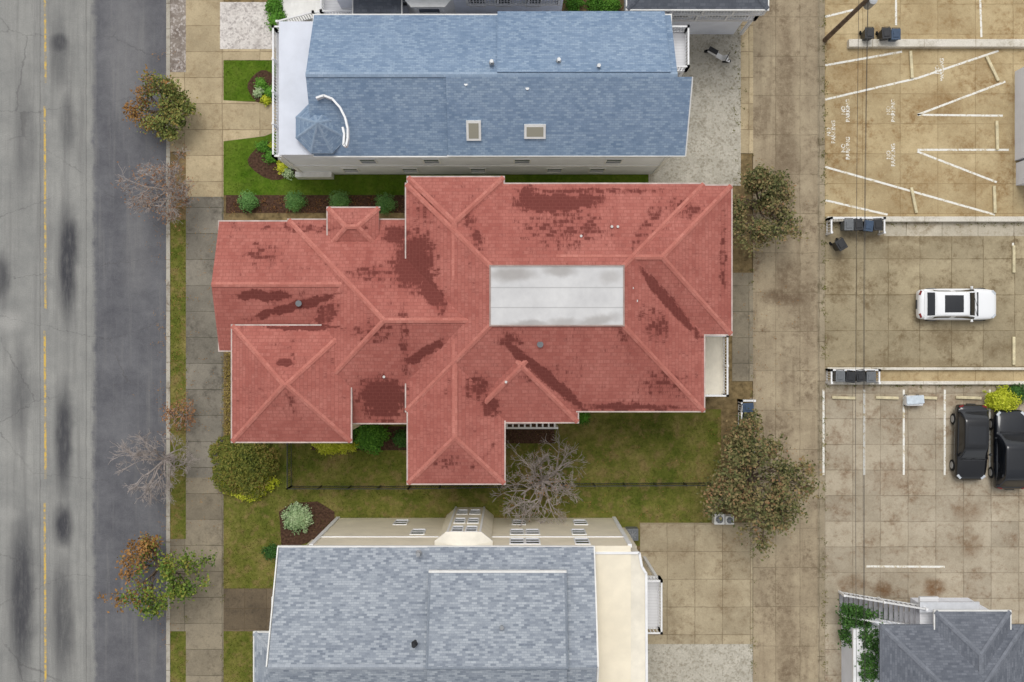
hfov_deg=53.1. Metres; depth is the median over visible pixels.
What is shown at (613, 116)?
roof section
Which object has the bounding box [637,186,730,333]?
roof
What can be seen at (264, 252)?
roof
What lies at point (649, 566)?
deck posts
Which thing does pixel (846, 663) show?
side porch wall
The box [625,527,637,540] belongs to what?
condenser unit
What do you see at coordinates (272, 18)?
green shrub
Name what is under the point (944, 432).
parking line
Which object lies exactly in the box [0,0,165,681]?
road
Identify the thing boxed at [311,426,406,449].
planting bed
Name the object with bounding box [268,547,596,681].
roof
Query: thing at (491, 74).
ridge caps
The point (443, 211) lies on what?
ridge caps
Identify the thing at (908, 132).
parking lot
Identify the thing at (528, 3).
balcony railing
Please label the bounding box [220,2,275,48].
gravel bed
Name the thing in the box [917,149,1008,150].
parking line
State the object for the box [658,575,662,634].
railing
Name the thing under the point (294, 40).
walls
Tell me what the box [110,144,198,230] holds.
street tree
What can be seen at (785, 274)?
alley road
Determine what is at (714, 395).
railing
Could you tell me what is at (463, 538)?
bay roof
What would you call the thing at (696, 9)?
gutter
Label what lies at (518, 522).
window frame
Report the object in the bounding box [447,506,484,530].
bay trim
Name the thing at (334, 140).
turret roof
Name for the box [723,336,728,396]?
railing
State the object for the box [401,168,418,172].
window frame
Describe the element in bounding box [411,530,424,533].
window glass
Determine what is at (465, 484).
gutter
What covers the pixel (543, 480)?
bare garden tree
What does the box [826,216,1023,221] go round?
wall
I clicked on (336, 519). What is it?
corner boards
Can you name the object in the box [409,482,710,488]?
metal fence
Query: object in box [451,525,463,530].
window frame
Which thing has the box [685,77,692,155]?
bargeboard
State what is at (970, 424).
parked car
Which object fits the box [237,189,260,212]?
boxwood ball
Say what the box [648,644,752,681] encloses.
gravel drive
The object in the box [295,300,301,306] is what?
roof vent
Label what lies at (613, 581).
walls
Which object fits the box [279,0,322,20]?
front steps
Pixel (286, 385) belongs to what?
ridge caps
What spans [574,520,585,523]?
window glass
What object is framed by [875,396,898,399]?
wheel stop
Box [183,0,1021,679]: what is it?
weeds
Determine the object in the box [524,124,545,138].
skylight frame
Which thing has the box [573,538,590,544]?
window frame
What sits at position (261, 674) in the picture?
roof
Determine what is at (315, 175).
porch base
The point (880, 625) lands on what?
gutter
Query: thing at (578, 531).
window frame
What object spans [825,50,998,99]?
parking line
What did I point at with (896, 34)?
wheelie bin
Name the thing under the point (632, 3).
ridge caps
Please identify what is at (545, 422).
gutter
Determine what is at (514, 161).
window frame
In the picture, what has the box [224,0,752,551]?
yard
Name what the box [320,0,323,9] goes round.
railing
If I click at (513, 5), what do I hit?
balcony
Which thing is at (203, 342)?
pavement
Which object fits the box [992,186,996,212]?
wheel stop
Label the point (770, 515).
alley tree
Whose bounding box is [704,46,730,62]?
moped
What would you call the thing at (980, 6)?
parking line
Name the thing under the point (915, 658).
ridge caps
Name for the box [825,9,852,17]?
parking line
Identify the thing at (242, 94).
lawn
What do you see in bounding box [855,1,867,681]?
overhead wires
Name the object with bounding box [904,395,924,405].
covered cart
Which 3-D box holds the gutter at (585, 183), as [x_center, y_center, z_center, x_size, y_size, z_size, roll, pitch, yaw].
[2.205,-2.227,52.475,15.380,0.131,11.755,0,90,0]
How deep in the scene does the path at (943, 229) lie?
59.88 m
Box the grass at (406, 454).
[170,60,721,681]
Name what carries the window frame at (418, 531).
attached to the walls at (613, 581)
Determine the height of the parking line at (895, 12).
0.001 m
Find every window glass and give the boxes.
[395,520,407,523]
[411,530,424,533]
[419,9,439,13]
[458,510,466,513]
[470,510,479,513]
[511,530,522,533]
[511,539,523,542]
[526,530,538,533]
[526,539,538,542]
[572,530,584,533]
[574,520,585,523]
[575,539,588,542]
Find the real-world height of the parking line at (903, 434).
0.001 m
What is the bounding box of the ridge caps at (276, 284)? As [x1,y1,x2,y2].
[211,282,342,286]
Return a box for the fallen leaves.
[133,49,807,646]
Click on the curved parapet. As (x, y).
(345, 143)
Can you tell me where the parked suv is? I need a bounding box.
[988,409,1023,489]
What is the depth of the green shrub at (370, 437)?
59.19 m
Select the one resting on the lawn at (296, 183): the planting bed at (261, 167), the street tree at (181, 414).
the planting bed at (261, 167)
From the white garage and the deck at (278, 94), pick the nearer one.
the deck at (278, 94)
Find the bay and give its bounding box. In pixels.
[406,0,455,13]
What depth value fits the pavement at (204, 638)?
59.88 m
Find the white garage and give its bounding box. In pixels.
[1015,67,1023,184]
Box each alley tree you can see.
[696,408,824,560]
[733,162,808,257]
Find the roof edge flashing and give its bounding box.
[489,265,624,325]
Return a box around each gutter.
[218,220,287,351]
[231,324,352,442]
[253,631,268,681]
[277,545,594,546]
[287,219,529,423]
[313,14,671,157]
[326,207,380,234]
[352,0,402,13]
[405,183,704,411]
[407,176,504,182]
[407,412,505,484]
[429,570,566,572]
[447,155,685,156]
[506,412,578,422]
[626,0,768,10]
[704,184,732,335]
[879,624,1023,681]
[933,610,1011,629]
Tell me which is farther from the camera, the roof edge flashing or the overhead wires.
the overhead wires
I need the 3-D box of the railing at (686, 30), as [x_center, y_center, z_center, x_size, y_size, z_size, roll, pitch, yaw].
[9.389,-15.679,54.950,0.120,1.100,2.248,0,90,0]
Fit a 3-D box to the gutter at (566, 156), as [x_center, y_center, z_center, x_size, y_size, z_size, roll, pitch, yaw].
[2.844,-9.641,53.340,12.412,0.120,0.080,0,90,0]
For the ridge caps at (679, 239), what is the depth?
51.13 m
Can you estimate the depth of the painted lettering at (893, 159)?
59.88 m
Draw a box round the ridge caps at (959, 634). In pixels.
[934,610,1011,675]
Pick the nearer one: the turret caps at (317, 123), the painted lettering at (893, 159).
the turret caps at (317, 123)
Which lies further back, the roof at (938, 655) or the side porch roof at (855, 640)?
the side porch roof at (855, 640)
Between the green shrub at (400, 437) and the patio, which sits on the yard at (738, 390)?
the patio
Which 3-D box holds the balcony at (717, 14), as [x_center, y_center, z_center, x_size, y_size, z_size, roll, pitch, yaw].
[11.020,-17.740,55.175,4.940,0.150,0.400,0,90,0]
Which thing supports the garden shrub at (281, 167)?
on the planting bed at (261, 167)
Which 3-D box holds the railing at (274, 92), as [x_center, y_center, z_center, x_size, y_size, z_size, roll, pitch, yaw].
[-12.925,-13.512,55.850,0.120,1.100,7.123,0,90,0]
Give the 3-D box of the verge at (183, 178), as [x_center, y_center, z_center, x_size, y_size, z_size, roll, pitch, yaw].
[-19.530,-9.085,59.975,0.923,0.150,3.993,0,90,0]
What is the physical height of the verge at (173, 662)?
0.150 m
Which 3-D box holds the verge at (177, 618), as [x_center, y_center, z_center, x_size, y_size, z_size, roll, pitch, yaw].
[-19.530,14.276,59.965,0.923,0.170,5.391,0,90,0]
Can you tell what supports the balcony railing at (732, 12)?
attached to the walls at (713, 28)
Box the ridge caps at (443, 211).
[407,176,504,279]
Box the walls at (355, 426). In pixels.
[353,424,361,429]
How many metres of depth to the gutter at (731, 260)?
52.41 m
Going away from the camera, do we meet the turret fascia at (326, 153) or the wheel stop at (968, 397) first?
the turret fascia at (326, 153)
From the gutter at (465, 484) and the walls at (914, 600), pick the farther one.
the walls at (914, 600)
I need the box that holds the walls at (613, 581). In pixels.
[314,518,630,681]
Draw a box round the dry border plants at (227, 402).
[219,352,230,440]
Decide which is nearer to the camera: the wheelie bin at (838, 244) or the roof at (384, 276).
the roof at (384, 276)
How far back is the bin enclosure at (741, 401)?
58.92 m
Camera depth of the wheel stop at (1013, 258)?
59.74 m
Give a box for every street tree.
[97,531,217,620]
[109,431,200,506]
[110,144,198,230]
[122,64,201,144]
[158,394,198,434]
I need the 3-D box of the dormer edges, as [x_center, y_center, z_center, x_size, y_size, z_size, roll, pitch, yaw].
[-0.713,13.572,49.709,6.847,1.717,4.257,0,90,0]
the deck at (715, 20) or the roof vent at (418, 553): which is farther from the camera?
the deck at (715, 20)
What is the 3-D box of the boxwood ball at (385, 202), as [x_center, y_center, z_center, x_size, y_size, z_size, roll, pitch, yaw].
[-7.386,-8.042,59.320,1.409,1.224,1.469,-26,90,0]
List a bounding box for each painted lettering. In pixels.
[827,121,834,142]
[841,99,849,121]
[841,137,849,158]
[886,99,894,121]
[886,144,894,165]
[935,58,943,80]
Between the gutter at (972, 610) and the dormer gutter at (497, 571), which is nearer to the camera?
the dormer gutter at (497, 571)
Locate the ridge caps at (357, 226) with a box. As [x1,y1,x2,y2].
[326,206,379,242]
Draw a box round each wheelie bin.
[737,403,753,412]
[829,237,847,250]
[832,369,844,381]
[839,218,853,230]
[845,370,855,382]
[850,218,863,230]
[851,369,865,381]
[859,27,873,40]
[859,219,873,231]
[865,370,875,382]
[873,218,882,230]
[875,26,891,40]
[888,28,900,41]
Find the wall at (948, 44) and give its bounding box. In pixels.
[847,39,1023,48]
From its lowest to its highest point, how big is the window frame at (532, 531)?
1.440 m
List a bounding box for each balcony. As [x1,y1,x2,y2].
[469,5,557,5]
[672,11,762,15]
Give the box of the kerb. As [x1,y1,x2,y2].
[166,0,169,681]
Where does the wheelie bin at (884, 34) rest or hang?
on the parking lot at (943, 19)
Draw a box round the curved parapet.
[316,94,349,147]
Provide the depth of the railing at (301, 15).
58.02 m
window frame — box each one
[341,168,360,172]
[358,159,377,163]
[393,519,408,524]
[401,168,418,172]
[409,529,426,534]
[417,8,441,13]
[422,159,440,163]
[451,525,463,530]
[453,518,465,523]
[456,509,468,514]
[465,525,477,530]
[467,518,479,523]
[469,0,485,6]
[469,168,486,172]
[469,509,480,514]
[495,0,511,6]
[509,538,524,544]
[510,529,524,534]
[512,519,525,524]
[513,159,530,163]
[525,0,541,6]
[525,529,539,534]
[525,538,540,544]
[546,168,562,172]
[570,529,586,534]
[572,519,587,524]
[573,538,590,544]
[588,168,605,172]
[604,159,623,163]
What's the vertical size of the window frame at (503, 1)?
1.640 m
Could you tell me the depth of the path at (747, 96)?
59.88 m
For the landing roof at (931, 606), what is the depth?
56.00 m
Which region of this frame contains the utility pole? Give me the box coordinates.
[822,0,877,42]
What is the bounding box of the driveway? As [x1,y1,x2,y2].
[640,523,752,643]
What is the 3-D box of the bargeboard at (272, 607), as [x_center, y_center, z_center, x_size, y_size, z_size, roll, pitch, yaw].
[-11.766,13.005,50.300,0.060,2.546,5.317,0,90,0]
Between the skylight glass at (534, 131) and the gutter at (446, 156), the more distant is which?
the gutter at (446, 156)
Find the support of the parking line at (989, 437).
on the parking lot at (924, 510)
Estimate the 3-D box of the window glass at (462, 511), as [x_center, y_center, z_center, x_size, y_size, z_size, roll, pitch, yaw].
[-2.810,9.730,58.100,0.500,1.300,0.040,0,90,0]
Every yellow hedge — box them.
[218,474,281,502]
[310,442,359,456]
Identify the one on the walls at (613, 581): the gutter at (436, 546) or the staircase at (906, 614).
the gutter at (436, 546)
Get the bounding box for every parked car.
[916,286,995,321]
[949,403,991,479]
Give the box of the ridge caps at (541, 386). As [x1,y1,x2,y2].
[485,360,578,422]
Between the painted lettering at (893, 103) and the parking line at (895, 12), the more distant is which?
the parking line at (895, 12)
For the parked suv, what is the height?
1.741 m
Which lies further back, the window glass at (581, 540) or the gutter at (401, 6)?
the gutter at (401, 6)
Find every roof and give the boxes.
[212,222,338,349]
[232,326,350,441]
[254,633,269,681]
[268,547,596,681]
[293,220,463,422]
[296,104,341,152]
[306,15,676,155]
[328,208,378,241]
[353,0,400,13]
[405,0,450,7]
[406,184,703,410]
[408,177,502,225]
[408,366,503,483]
[435,532,492,545]
[485,361,577,421]
[627,0,767,8]
[631,543,644,681]
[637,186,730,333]
[852,628,876,681]
[881,626,1023,681]
[919,601,979,611]
[935,612,1009,670]
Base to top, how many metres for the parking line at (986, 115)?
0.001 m
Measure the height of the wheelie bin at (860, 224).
1.080 m
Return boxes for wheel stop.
[832,396,854,399]
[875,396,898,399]
[909,51,913,77]
[910,187,917,212]
[924,396,936,399]
[955,396,981,399]
[985,55,999,80]
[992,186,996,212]
[995,121,998,149]
[1012,245,1014,272]
[1012,337,1014,364]
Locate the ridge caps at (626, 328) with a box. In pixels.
[405,182,705,411]
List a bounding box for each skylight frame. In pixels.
[466,120,480,140]
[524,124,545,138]
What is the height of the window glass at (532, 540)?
1.300 m
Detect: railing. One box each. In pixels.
[272,25,277,159]
[275,10,319,25]
[319,9,351,13]
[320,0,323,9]
[466,0,560,5]
[647,576,659,581]
[648,628,659,633]
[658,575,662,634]
[667,13,758,20]
[670,11,766,14]
[672,25,686,31]
[677,65,686,70]
[684,25,689,71]
[705,394,725,396]
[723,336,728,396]
[838,590,927,610]
[839,611,903,623]
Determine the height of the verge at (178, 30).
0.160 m
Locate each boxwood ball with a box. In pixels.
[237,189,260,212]
[284,190,307,212]
[326,189,350,206]
[374,192,397,215]
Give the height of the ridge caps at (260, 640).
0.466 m
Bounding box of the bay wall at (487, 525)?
[438,507,493,538]
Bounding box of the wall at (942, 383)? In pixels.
[826,381,1023,384]
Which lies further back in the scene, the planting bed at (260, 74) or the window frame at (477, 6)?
the planting bed at (260, 74)
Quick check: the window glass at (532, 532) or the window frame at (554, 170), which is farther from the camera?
the window frame at (554, 170)
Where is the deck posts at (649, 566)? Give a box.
[643,556,656,574]
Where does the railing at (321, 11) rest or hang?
on the deck
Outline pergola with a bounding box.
[506,423,557,428]
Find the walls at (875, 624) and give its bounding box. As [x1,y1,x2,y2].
[864,613,914,681]
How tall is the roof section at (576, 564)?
2.380 m
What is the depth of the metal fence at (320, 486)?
58.71 m
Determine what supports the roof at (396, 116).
on the fascia
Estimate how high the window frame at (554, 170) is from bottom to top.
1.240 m
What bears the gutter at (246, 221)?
on the walls
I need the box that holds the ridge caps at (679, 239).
[556,184,732,335]
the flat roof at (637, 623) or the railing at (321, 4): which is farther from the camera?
the railing at (321, 4)
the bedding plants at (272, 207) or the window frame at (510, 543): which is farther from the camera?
the bedding plants at (272, 207)
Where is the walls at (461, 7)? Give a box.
[337,0,562,13]
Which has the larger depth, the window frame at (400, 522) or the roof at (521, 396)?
the window frame at (400, 522)
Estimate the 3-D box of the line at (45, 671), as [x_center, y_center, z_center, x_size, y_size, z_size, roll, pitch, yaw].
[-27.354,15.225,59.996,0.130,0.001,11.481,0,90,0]
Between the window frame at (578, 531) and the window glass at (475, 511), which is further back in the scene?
the window glass at (475, 511)
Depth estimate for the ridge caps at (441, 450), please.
51.43 m
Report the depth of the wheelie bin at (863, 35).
58.84 m
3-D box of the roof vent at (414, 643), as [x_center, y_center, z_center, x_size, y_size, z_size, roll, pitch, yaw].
[-4.686,14.548,49.275,0.304,0.850,0.320,0,90,0]
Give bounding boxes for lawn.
[224,60,275,100]
[224,132,648,194]
[224,424,409,587]
[224,631,252,681]
[410,409,720,545]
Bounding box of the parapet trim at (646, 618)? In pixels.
[595,551,647,681]
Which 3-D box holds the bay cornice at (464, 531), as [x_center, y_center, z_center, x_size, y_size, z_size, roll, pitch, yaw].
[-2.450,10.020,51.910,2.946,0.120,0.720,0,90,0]
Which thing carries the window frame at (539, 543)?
attached to the walls at (613, 581)
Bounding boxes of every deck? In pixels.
[277,32,281,159]
[324,0,351,13]
[647,575,658,627]
[672,16,753,21]
[673,32,684,72]
[705,337,723,393]
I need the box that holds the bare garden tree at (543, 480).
[490,431,587,526]
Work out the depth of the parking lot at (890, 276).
59.89 m
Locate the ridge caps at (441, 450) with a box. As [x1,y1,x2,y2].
[406,339,505,484]
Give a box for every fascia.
[312,146,339,153]
[935,611,1006,611]
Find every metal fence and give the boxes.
[286,443,410,489]
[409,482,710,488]
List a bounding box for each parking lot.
[825,0,1023,40]
[825,41,1023,215]
[825,216,1023,371]
[825,372,1023,681]
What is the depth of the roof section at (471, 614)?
49.71 m
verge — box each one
[170,0,185,71]
[170,72,185,151]
[170,152,185,219]
[170,220,185,538]
[170,539,185,630]
[170,631,185,681]
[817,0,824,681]
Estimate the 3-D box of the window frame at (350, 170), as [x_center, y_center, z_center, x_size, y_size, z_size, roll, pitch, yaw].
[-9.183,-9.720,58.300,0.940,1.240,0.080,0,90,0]
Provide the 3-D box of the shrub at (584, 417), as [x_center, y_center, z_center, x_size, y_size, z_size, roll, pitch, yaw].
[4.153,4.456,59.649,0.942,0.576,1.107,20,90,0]
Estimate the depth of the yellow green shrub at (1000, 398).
59.21 m
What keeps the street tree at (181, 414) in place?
on the verge at (179, 292)
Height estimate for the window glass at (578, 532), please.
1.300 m
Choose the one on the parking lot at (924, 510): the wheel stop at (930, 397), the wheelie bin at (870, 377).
the wheel stop at (930, 397)
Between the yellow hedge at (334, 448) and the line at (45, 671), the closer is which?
the yellow hedge at (334, 448)
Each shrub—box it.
[208,432,281,499]
[252,85,263,97]
[253,77,266,88]
[253,137,269,152]
[259,95,271,106]
[261,148,276,164]
[261,541,276,561]
[262,85,275,98]
[264,0,283,12]
[264,8,286,30]
[273,160,287,174]
[280,501,313,534]
[281,168,294,179]
[354,424,390,455]
[391,427,406,449]
[563,0,584,10]
[579,412,591,425]
[583,0,606,10]
[604,0,623,10]
[983,385,1021,411]
[1007,383,1023,405]
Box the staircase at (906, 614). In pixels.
[839,593,918,623]
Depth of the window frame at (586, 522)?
58.27 m
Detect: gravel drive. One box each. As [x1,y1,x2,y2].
[648,25,740,185]
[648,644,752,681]
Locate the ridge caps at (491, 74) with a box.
[305,72,677,76]
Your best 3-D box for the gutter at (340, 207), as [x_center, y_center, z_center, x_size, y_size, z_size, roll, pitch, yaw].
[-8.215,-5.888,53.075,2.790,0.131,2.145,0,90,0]
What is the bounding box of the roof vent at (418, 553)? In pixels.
[416,550,421,556]
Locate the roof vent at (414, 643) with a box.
[411,640,417,647]
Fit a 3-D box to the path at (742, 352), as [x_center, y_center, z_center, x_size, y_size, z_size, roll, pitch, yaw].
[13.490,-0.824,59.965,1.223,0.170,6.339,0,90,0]
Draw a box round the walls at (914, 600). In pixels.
[910,598,988,613]
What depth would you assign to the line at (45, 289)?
60.00 m
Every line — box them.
[44,0,46,82]
[44,106,46,308]
[44,331,46,478]
[44,503,46,681]
[823,390,824,474]
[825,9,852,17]
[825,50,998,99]
[825,51,901,65]
[825,166,994,215]
[825,199,887,214]
[863,390,864,474]
[866,565,944,567]
[895,0,896,24]
[903,390,904,474]
[917,114,1002,116]
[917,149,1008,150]
[917,151,996,182]
[918,81,1005,113]
[944,390,945,474]
[979,0,981,36]
[989,390,990,466]
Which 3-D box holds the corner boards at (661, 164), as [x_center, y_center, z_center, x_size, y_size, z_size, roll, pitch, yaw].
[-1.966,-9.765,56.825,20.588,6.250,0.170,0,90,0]
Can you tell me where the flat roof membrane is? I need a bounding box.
[491,266,622,324]
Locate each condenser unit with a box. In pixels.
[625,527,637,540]
[712,512,724,524]
[725,514,733,524]
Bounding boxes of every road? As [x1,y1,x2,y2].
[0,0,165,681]
[753,0,816,681]
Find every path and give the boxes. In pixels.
[223,49,275,59]
[223,100,275,140]
[224,213,404,219]
[732,273,752,380]
[741,22,752,152]
[828,370,1023,380]
[884,222,1023,235]
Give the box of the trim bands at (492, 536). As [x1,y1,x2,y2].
[321,536,622,536]
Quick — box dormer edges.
[425,573,568,669]
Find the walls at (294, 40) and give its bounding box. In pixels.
[279,21,664,173]
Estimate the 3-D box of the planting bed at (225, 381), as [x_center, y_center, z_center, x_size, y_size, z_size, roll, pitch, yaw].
[-16.572,3.120,59.968,0.599,0.165,5.740,0,90,0]
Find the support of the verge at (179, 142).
on the ground
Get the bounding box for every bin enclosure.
[737,399,755,451]
[825,217,885,234]
[825,369,880,383]
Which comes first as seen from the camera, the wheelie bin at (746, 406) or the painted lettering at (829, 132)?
the wheelie bin at (746, 406)
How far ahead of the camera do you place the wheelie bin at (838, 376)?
58.84 m
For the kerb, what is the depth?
59.86 m
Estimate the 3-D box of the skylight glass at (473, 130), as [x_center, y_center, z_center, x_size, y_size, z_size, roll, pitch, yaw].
[-1.965,-10.795,52.519,0.510,0.135,0.810,0,121,0]
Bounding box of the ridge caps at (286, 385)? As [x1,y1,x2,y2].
[230,324,351,442]
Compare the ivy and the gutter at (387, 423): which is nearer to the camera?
the gutter at (387, 423)
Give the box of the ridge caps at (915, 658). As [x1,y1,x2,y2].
[880,625,1023,681]
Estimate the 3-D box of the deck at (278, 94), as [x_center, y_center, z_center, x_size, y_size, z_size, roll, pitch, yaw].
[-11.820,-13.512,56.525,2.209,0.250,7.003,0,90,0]
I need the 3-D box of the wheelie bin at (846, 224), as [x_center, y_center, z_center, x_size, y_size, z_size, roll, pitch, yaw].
[19.372,-6.722,59.340,0.540,1.080,0.730,0,90,0]
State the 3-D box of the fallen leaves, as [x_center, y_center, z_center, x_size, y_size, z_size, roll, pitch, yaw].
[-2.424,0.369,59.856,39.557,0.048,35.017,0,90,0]
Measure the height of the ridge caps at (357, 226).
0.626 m
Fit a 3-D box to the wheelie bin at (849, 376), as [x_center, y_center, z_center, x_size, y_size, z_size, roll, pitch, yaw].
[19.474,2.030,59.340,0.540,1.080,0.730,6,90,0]
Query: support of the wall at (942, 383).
on the parking lot at (924, 510)
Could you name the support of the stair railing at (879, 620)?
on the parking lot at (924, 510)
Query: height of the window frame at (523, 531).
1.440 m
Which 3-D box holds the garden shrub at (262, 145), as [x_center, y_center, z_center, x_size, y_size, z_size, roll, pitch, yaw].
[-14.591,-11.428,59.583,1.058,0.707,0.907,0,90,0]
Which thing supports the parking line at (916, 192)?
on the parking lot at (908, 132)
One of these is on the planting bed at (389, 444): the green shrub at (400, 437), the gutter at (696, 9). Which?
the green shrub at (400, 437)
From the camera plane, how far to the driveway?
59.88 m
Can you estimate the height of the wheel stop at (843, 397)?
0.140 m
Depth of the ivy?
57.94 m
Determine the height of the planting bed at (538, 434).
0.165 m
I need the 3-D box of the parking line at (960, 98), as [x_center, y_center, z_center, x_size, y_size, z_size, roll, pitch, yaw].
[26.281,-14.201,59.884,5.498,0.001,0.120,-21,90,0]
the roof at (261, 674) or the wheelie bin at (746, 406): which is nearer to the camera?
the roof at (261, 674)
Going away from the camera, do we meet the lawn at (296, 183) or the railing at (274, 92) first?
the railing at (274, 92)
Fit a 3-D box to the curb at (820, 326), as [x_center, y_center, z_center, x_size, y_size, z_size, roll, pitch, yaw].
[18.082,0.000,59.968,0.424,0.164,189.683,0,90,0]
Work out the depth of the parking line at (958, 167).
59.88 m
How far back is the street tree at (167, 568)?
57.53 m
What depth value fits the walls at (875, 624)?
57.50 m
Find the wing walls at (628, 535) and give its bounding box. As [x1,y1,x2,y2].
[622,527,636,547]
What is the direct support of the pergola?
on the lawn at (635, 451)
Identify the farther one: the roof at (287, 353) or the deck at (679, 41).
the deck at (679, 41)
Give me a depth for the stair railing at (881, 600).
57.61 m
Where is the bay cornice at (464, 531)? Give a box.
[436,531,492,540]
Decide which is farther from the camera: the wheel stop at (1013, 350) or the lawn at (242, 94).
the lawn at (242, 94)
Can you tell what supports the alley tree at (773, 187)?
on the yard at (738, 390)
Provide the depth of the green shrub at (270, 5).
59.35 m
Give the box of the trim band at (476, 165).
[294,165,658,166]
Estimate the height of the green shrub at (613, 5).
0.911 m
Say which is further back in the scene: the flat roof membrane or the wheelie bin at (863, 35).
the wheelie bin at (863, 35)
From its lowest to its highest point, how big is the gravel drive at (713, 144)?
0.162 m
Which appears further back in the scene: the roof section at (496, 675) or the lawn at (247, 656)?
the lawn at (247, 656)
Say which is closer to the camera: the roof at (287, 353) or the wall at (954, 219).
the roof at (287, 353)
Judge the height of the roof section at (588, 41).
2.107 m
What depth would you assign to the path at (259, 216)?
59.88 m
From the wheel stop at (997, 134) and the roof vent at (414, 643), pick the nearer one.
the roof vent at (414, 643)
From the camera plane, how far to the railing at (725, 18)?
56.68 m
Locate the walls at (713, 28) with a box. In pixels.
[624,0,744,33]
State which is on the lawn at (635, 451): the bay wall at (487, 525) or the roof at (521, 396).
the bay wall at (487, 525)
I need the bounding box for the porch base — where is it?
[295,171,333,178]
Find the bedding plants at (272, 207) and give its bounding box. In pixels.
[229,192,404,215]
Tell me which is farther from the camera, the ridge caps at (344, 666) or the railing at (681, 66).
the railing at (681, 66)
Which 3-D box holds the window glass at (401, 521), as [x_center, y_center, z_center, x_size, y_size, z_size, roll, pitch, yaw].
[-6.316,10.350,58.300,0.660,1.300,0.040,0,90,0]
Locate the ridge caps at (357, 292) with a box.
[287,218,468,374]
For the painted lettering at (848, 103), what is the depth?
59.88 m
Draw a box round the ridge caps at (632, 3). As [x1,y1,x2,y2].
[626,0,769,10]
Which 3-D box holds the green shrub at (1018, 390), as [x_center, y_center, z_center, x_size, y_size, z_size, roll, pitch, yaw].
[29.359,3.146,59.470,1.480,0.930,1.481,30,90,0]
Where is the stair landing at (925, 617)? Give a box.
[918,596,938,623]
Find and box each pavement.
[186,0,223,196]
[186,197,223,477]
[186,478,223,681]
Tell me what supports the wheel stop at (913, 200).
on the parking lot at (908, 132)
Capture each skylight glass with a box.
[468,123,478,138]
[527,127,542,136]
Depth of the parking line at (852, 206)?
59.88 m
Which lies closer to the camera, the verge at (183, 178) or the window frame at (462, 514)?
the window frame at (462, 514)
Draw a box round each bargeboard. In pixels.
[266,547,278,666]
[594,547,598,681]
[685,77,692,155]
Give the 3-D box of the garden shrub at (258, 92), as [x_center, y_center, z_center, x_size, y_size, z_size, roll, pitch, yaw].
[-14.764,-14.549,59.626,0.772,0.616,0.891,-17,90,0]
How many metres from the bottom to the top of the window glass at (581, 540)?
1.300 m
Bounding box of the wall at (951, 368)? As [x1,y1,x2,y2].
[826,367,1023,369]
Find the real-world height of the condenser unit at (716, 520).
0.810 m
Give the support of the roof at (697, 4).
on the fascia
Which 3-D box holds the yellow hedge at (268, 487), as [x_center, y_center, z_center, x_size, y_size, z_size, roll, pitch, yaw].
[-15.275,8.291,59.493,3.716,0.900,2.289,0,90,0]
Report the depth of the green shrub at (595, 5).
59.42 m
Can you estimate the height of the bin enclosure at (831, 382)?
1.050 m
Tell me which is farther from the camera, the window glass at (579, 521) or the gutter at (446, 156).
the window glass at (579, 521)
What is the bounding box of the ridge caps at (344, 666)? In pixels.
[267,664,596,669]
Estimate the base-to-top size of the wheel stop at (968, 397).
0.140 m
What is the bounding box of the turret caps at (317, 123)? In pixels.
[295,115,341,153]
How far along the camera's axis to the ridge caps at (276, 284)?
51.97 m
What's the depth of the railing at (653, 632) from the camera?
53.57 m
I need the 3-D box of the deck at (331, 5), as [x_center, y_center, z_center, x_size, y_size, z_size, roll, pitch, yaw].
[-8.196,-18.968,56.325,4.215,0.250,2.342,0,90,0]
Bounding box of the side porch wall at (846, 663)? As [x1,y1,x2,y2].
[841,622,864,681]
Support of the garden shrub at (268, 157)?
on the planting bed at (261, 167)
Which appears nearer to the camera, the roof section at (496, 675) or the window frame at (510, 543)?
the roof section at (496, 675)
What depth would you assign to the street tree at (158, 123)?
57.95 m
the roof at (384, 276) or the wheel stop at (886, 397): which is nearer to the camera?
the roof at (384, 276)
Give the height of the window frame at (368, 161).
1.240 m
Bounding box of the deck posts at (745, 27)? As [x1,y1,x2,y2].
[740,22,751,34]
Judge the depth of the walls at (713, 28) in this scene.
58.60 m
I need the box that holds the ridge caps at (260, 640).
[253,631,267,651]
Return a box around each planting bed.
[224,352,230,440]
[226,195,404,212]
[247,70,275,102]
[248,141,295,179]
[279,501,334,544]
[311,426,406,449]
[506,423,554,442]
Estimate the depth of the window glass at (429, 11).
55.10 m
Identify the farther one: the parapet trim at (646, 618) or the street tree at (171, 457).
the street tree at (171, 457)
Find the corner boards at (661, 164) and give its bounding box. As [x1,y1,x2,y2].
[278,153,668,174]
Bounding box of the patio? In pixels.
[223,588,272,630]
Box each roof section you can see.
[423,547,597,667]
[427,670,566,681]
[428,573,565,666]
[446,77,691,155]
[497,11,670,71]
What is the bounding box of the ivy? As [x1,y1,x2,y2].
[835,599,898,681]
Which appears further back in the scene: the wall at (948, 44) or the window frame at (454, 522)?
the wall at (948, 44)
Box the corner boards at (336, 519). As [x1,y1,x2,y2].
[309,517,631,547]
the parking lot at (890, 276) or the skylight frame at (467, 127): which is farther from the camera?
the parking lot at (890, 276)
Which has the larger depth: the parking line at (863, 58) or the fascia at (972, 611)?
the parking line at (863, 58)
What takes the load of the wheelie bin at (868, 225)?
on the parking lot at (890, 276)
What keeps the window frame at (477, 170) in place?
attached to the walls at (294, 40)
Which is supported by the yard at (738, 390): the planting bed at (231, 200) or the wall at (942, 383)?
the planting bed at (231, 200)
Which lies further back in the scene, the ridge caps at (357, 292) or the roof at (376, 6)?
the roof at (376, 6)

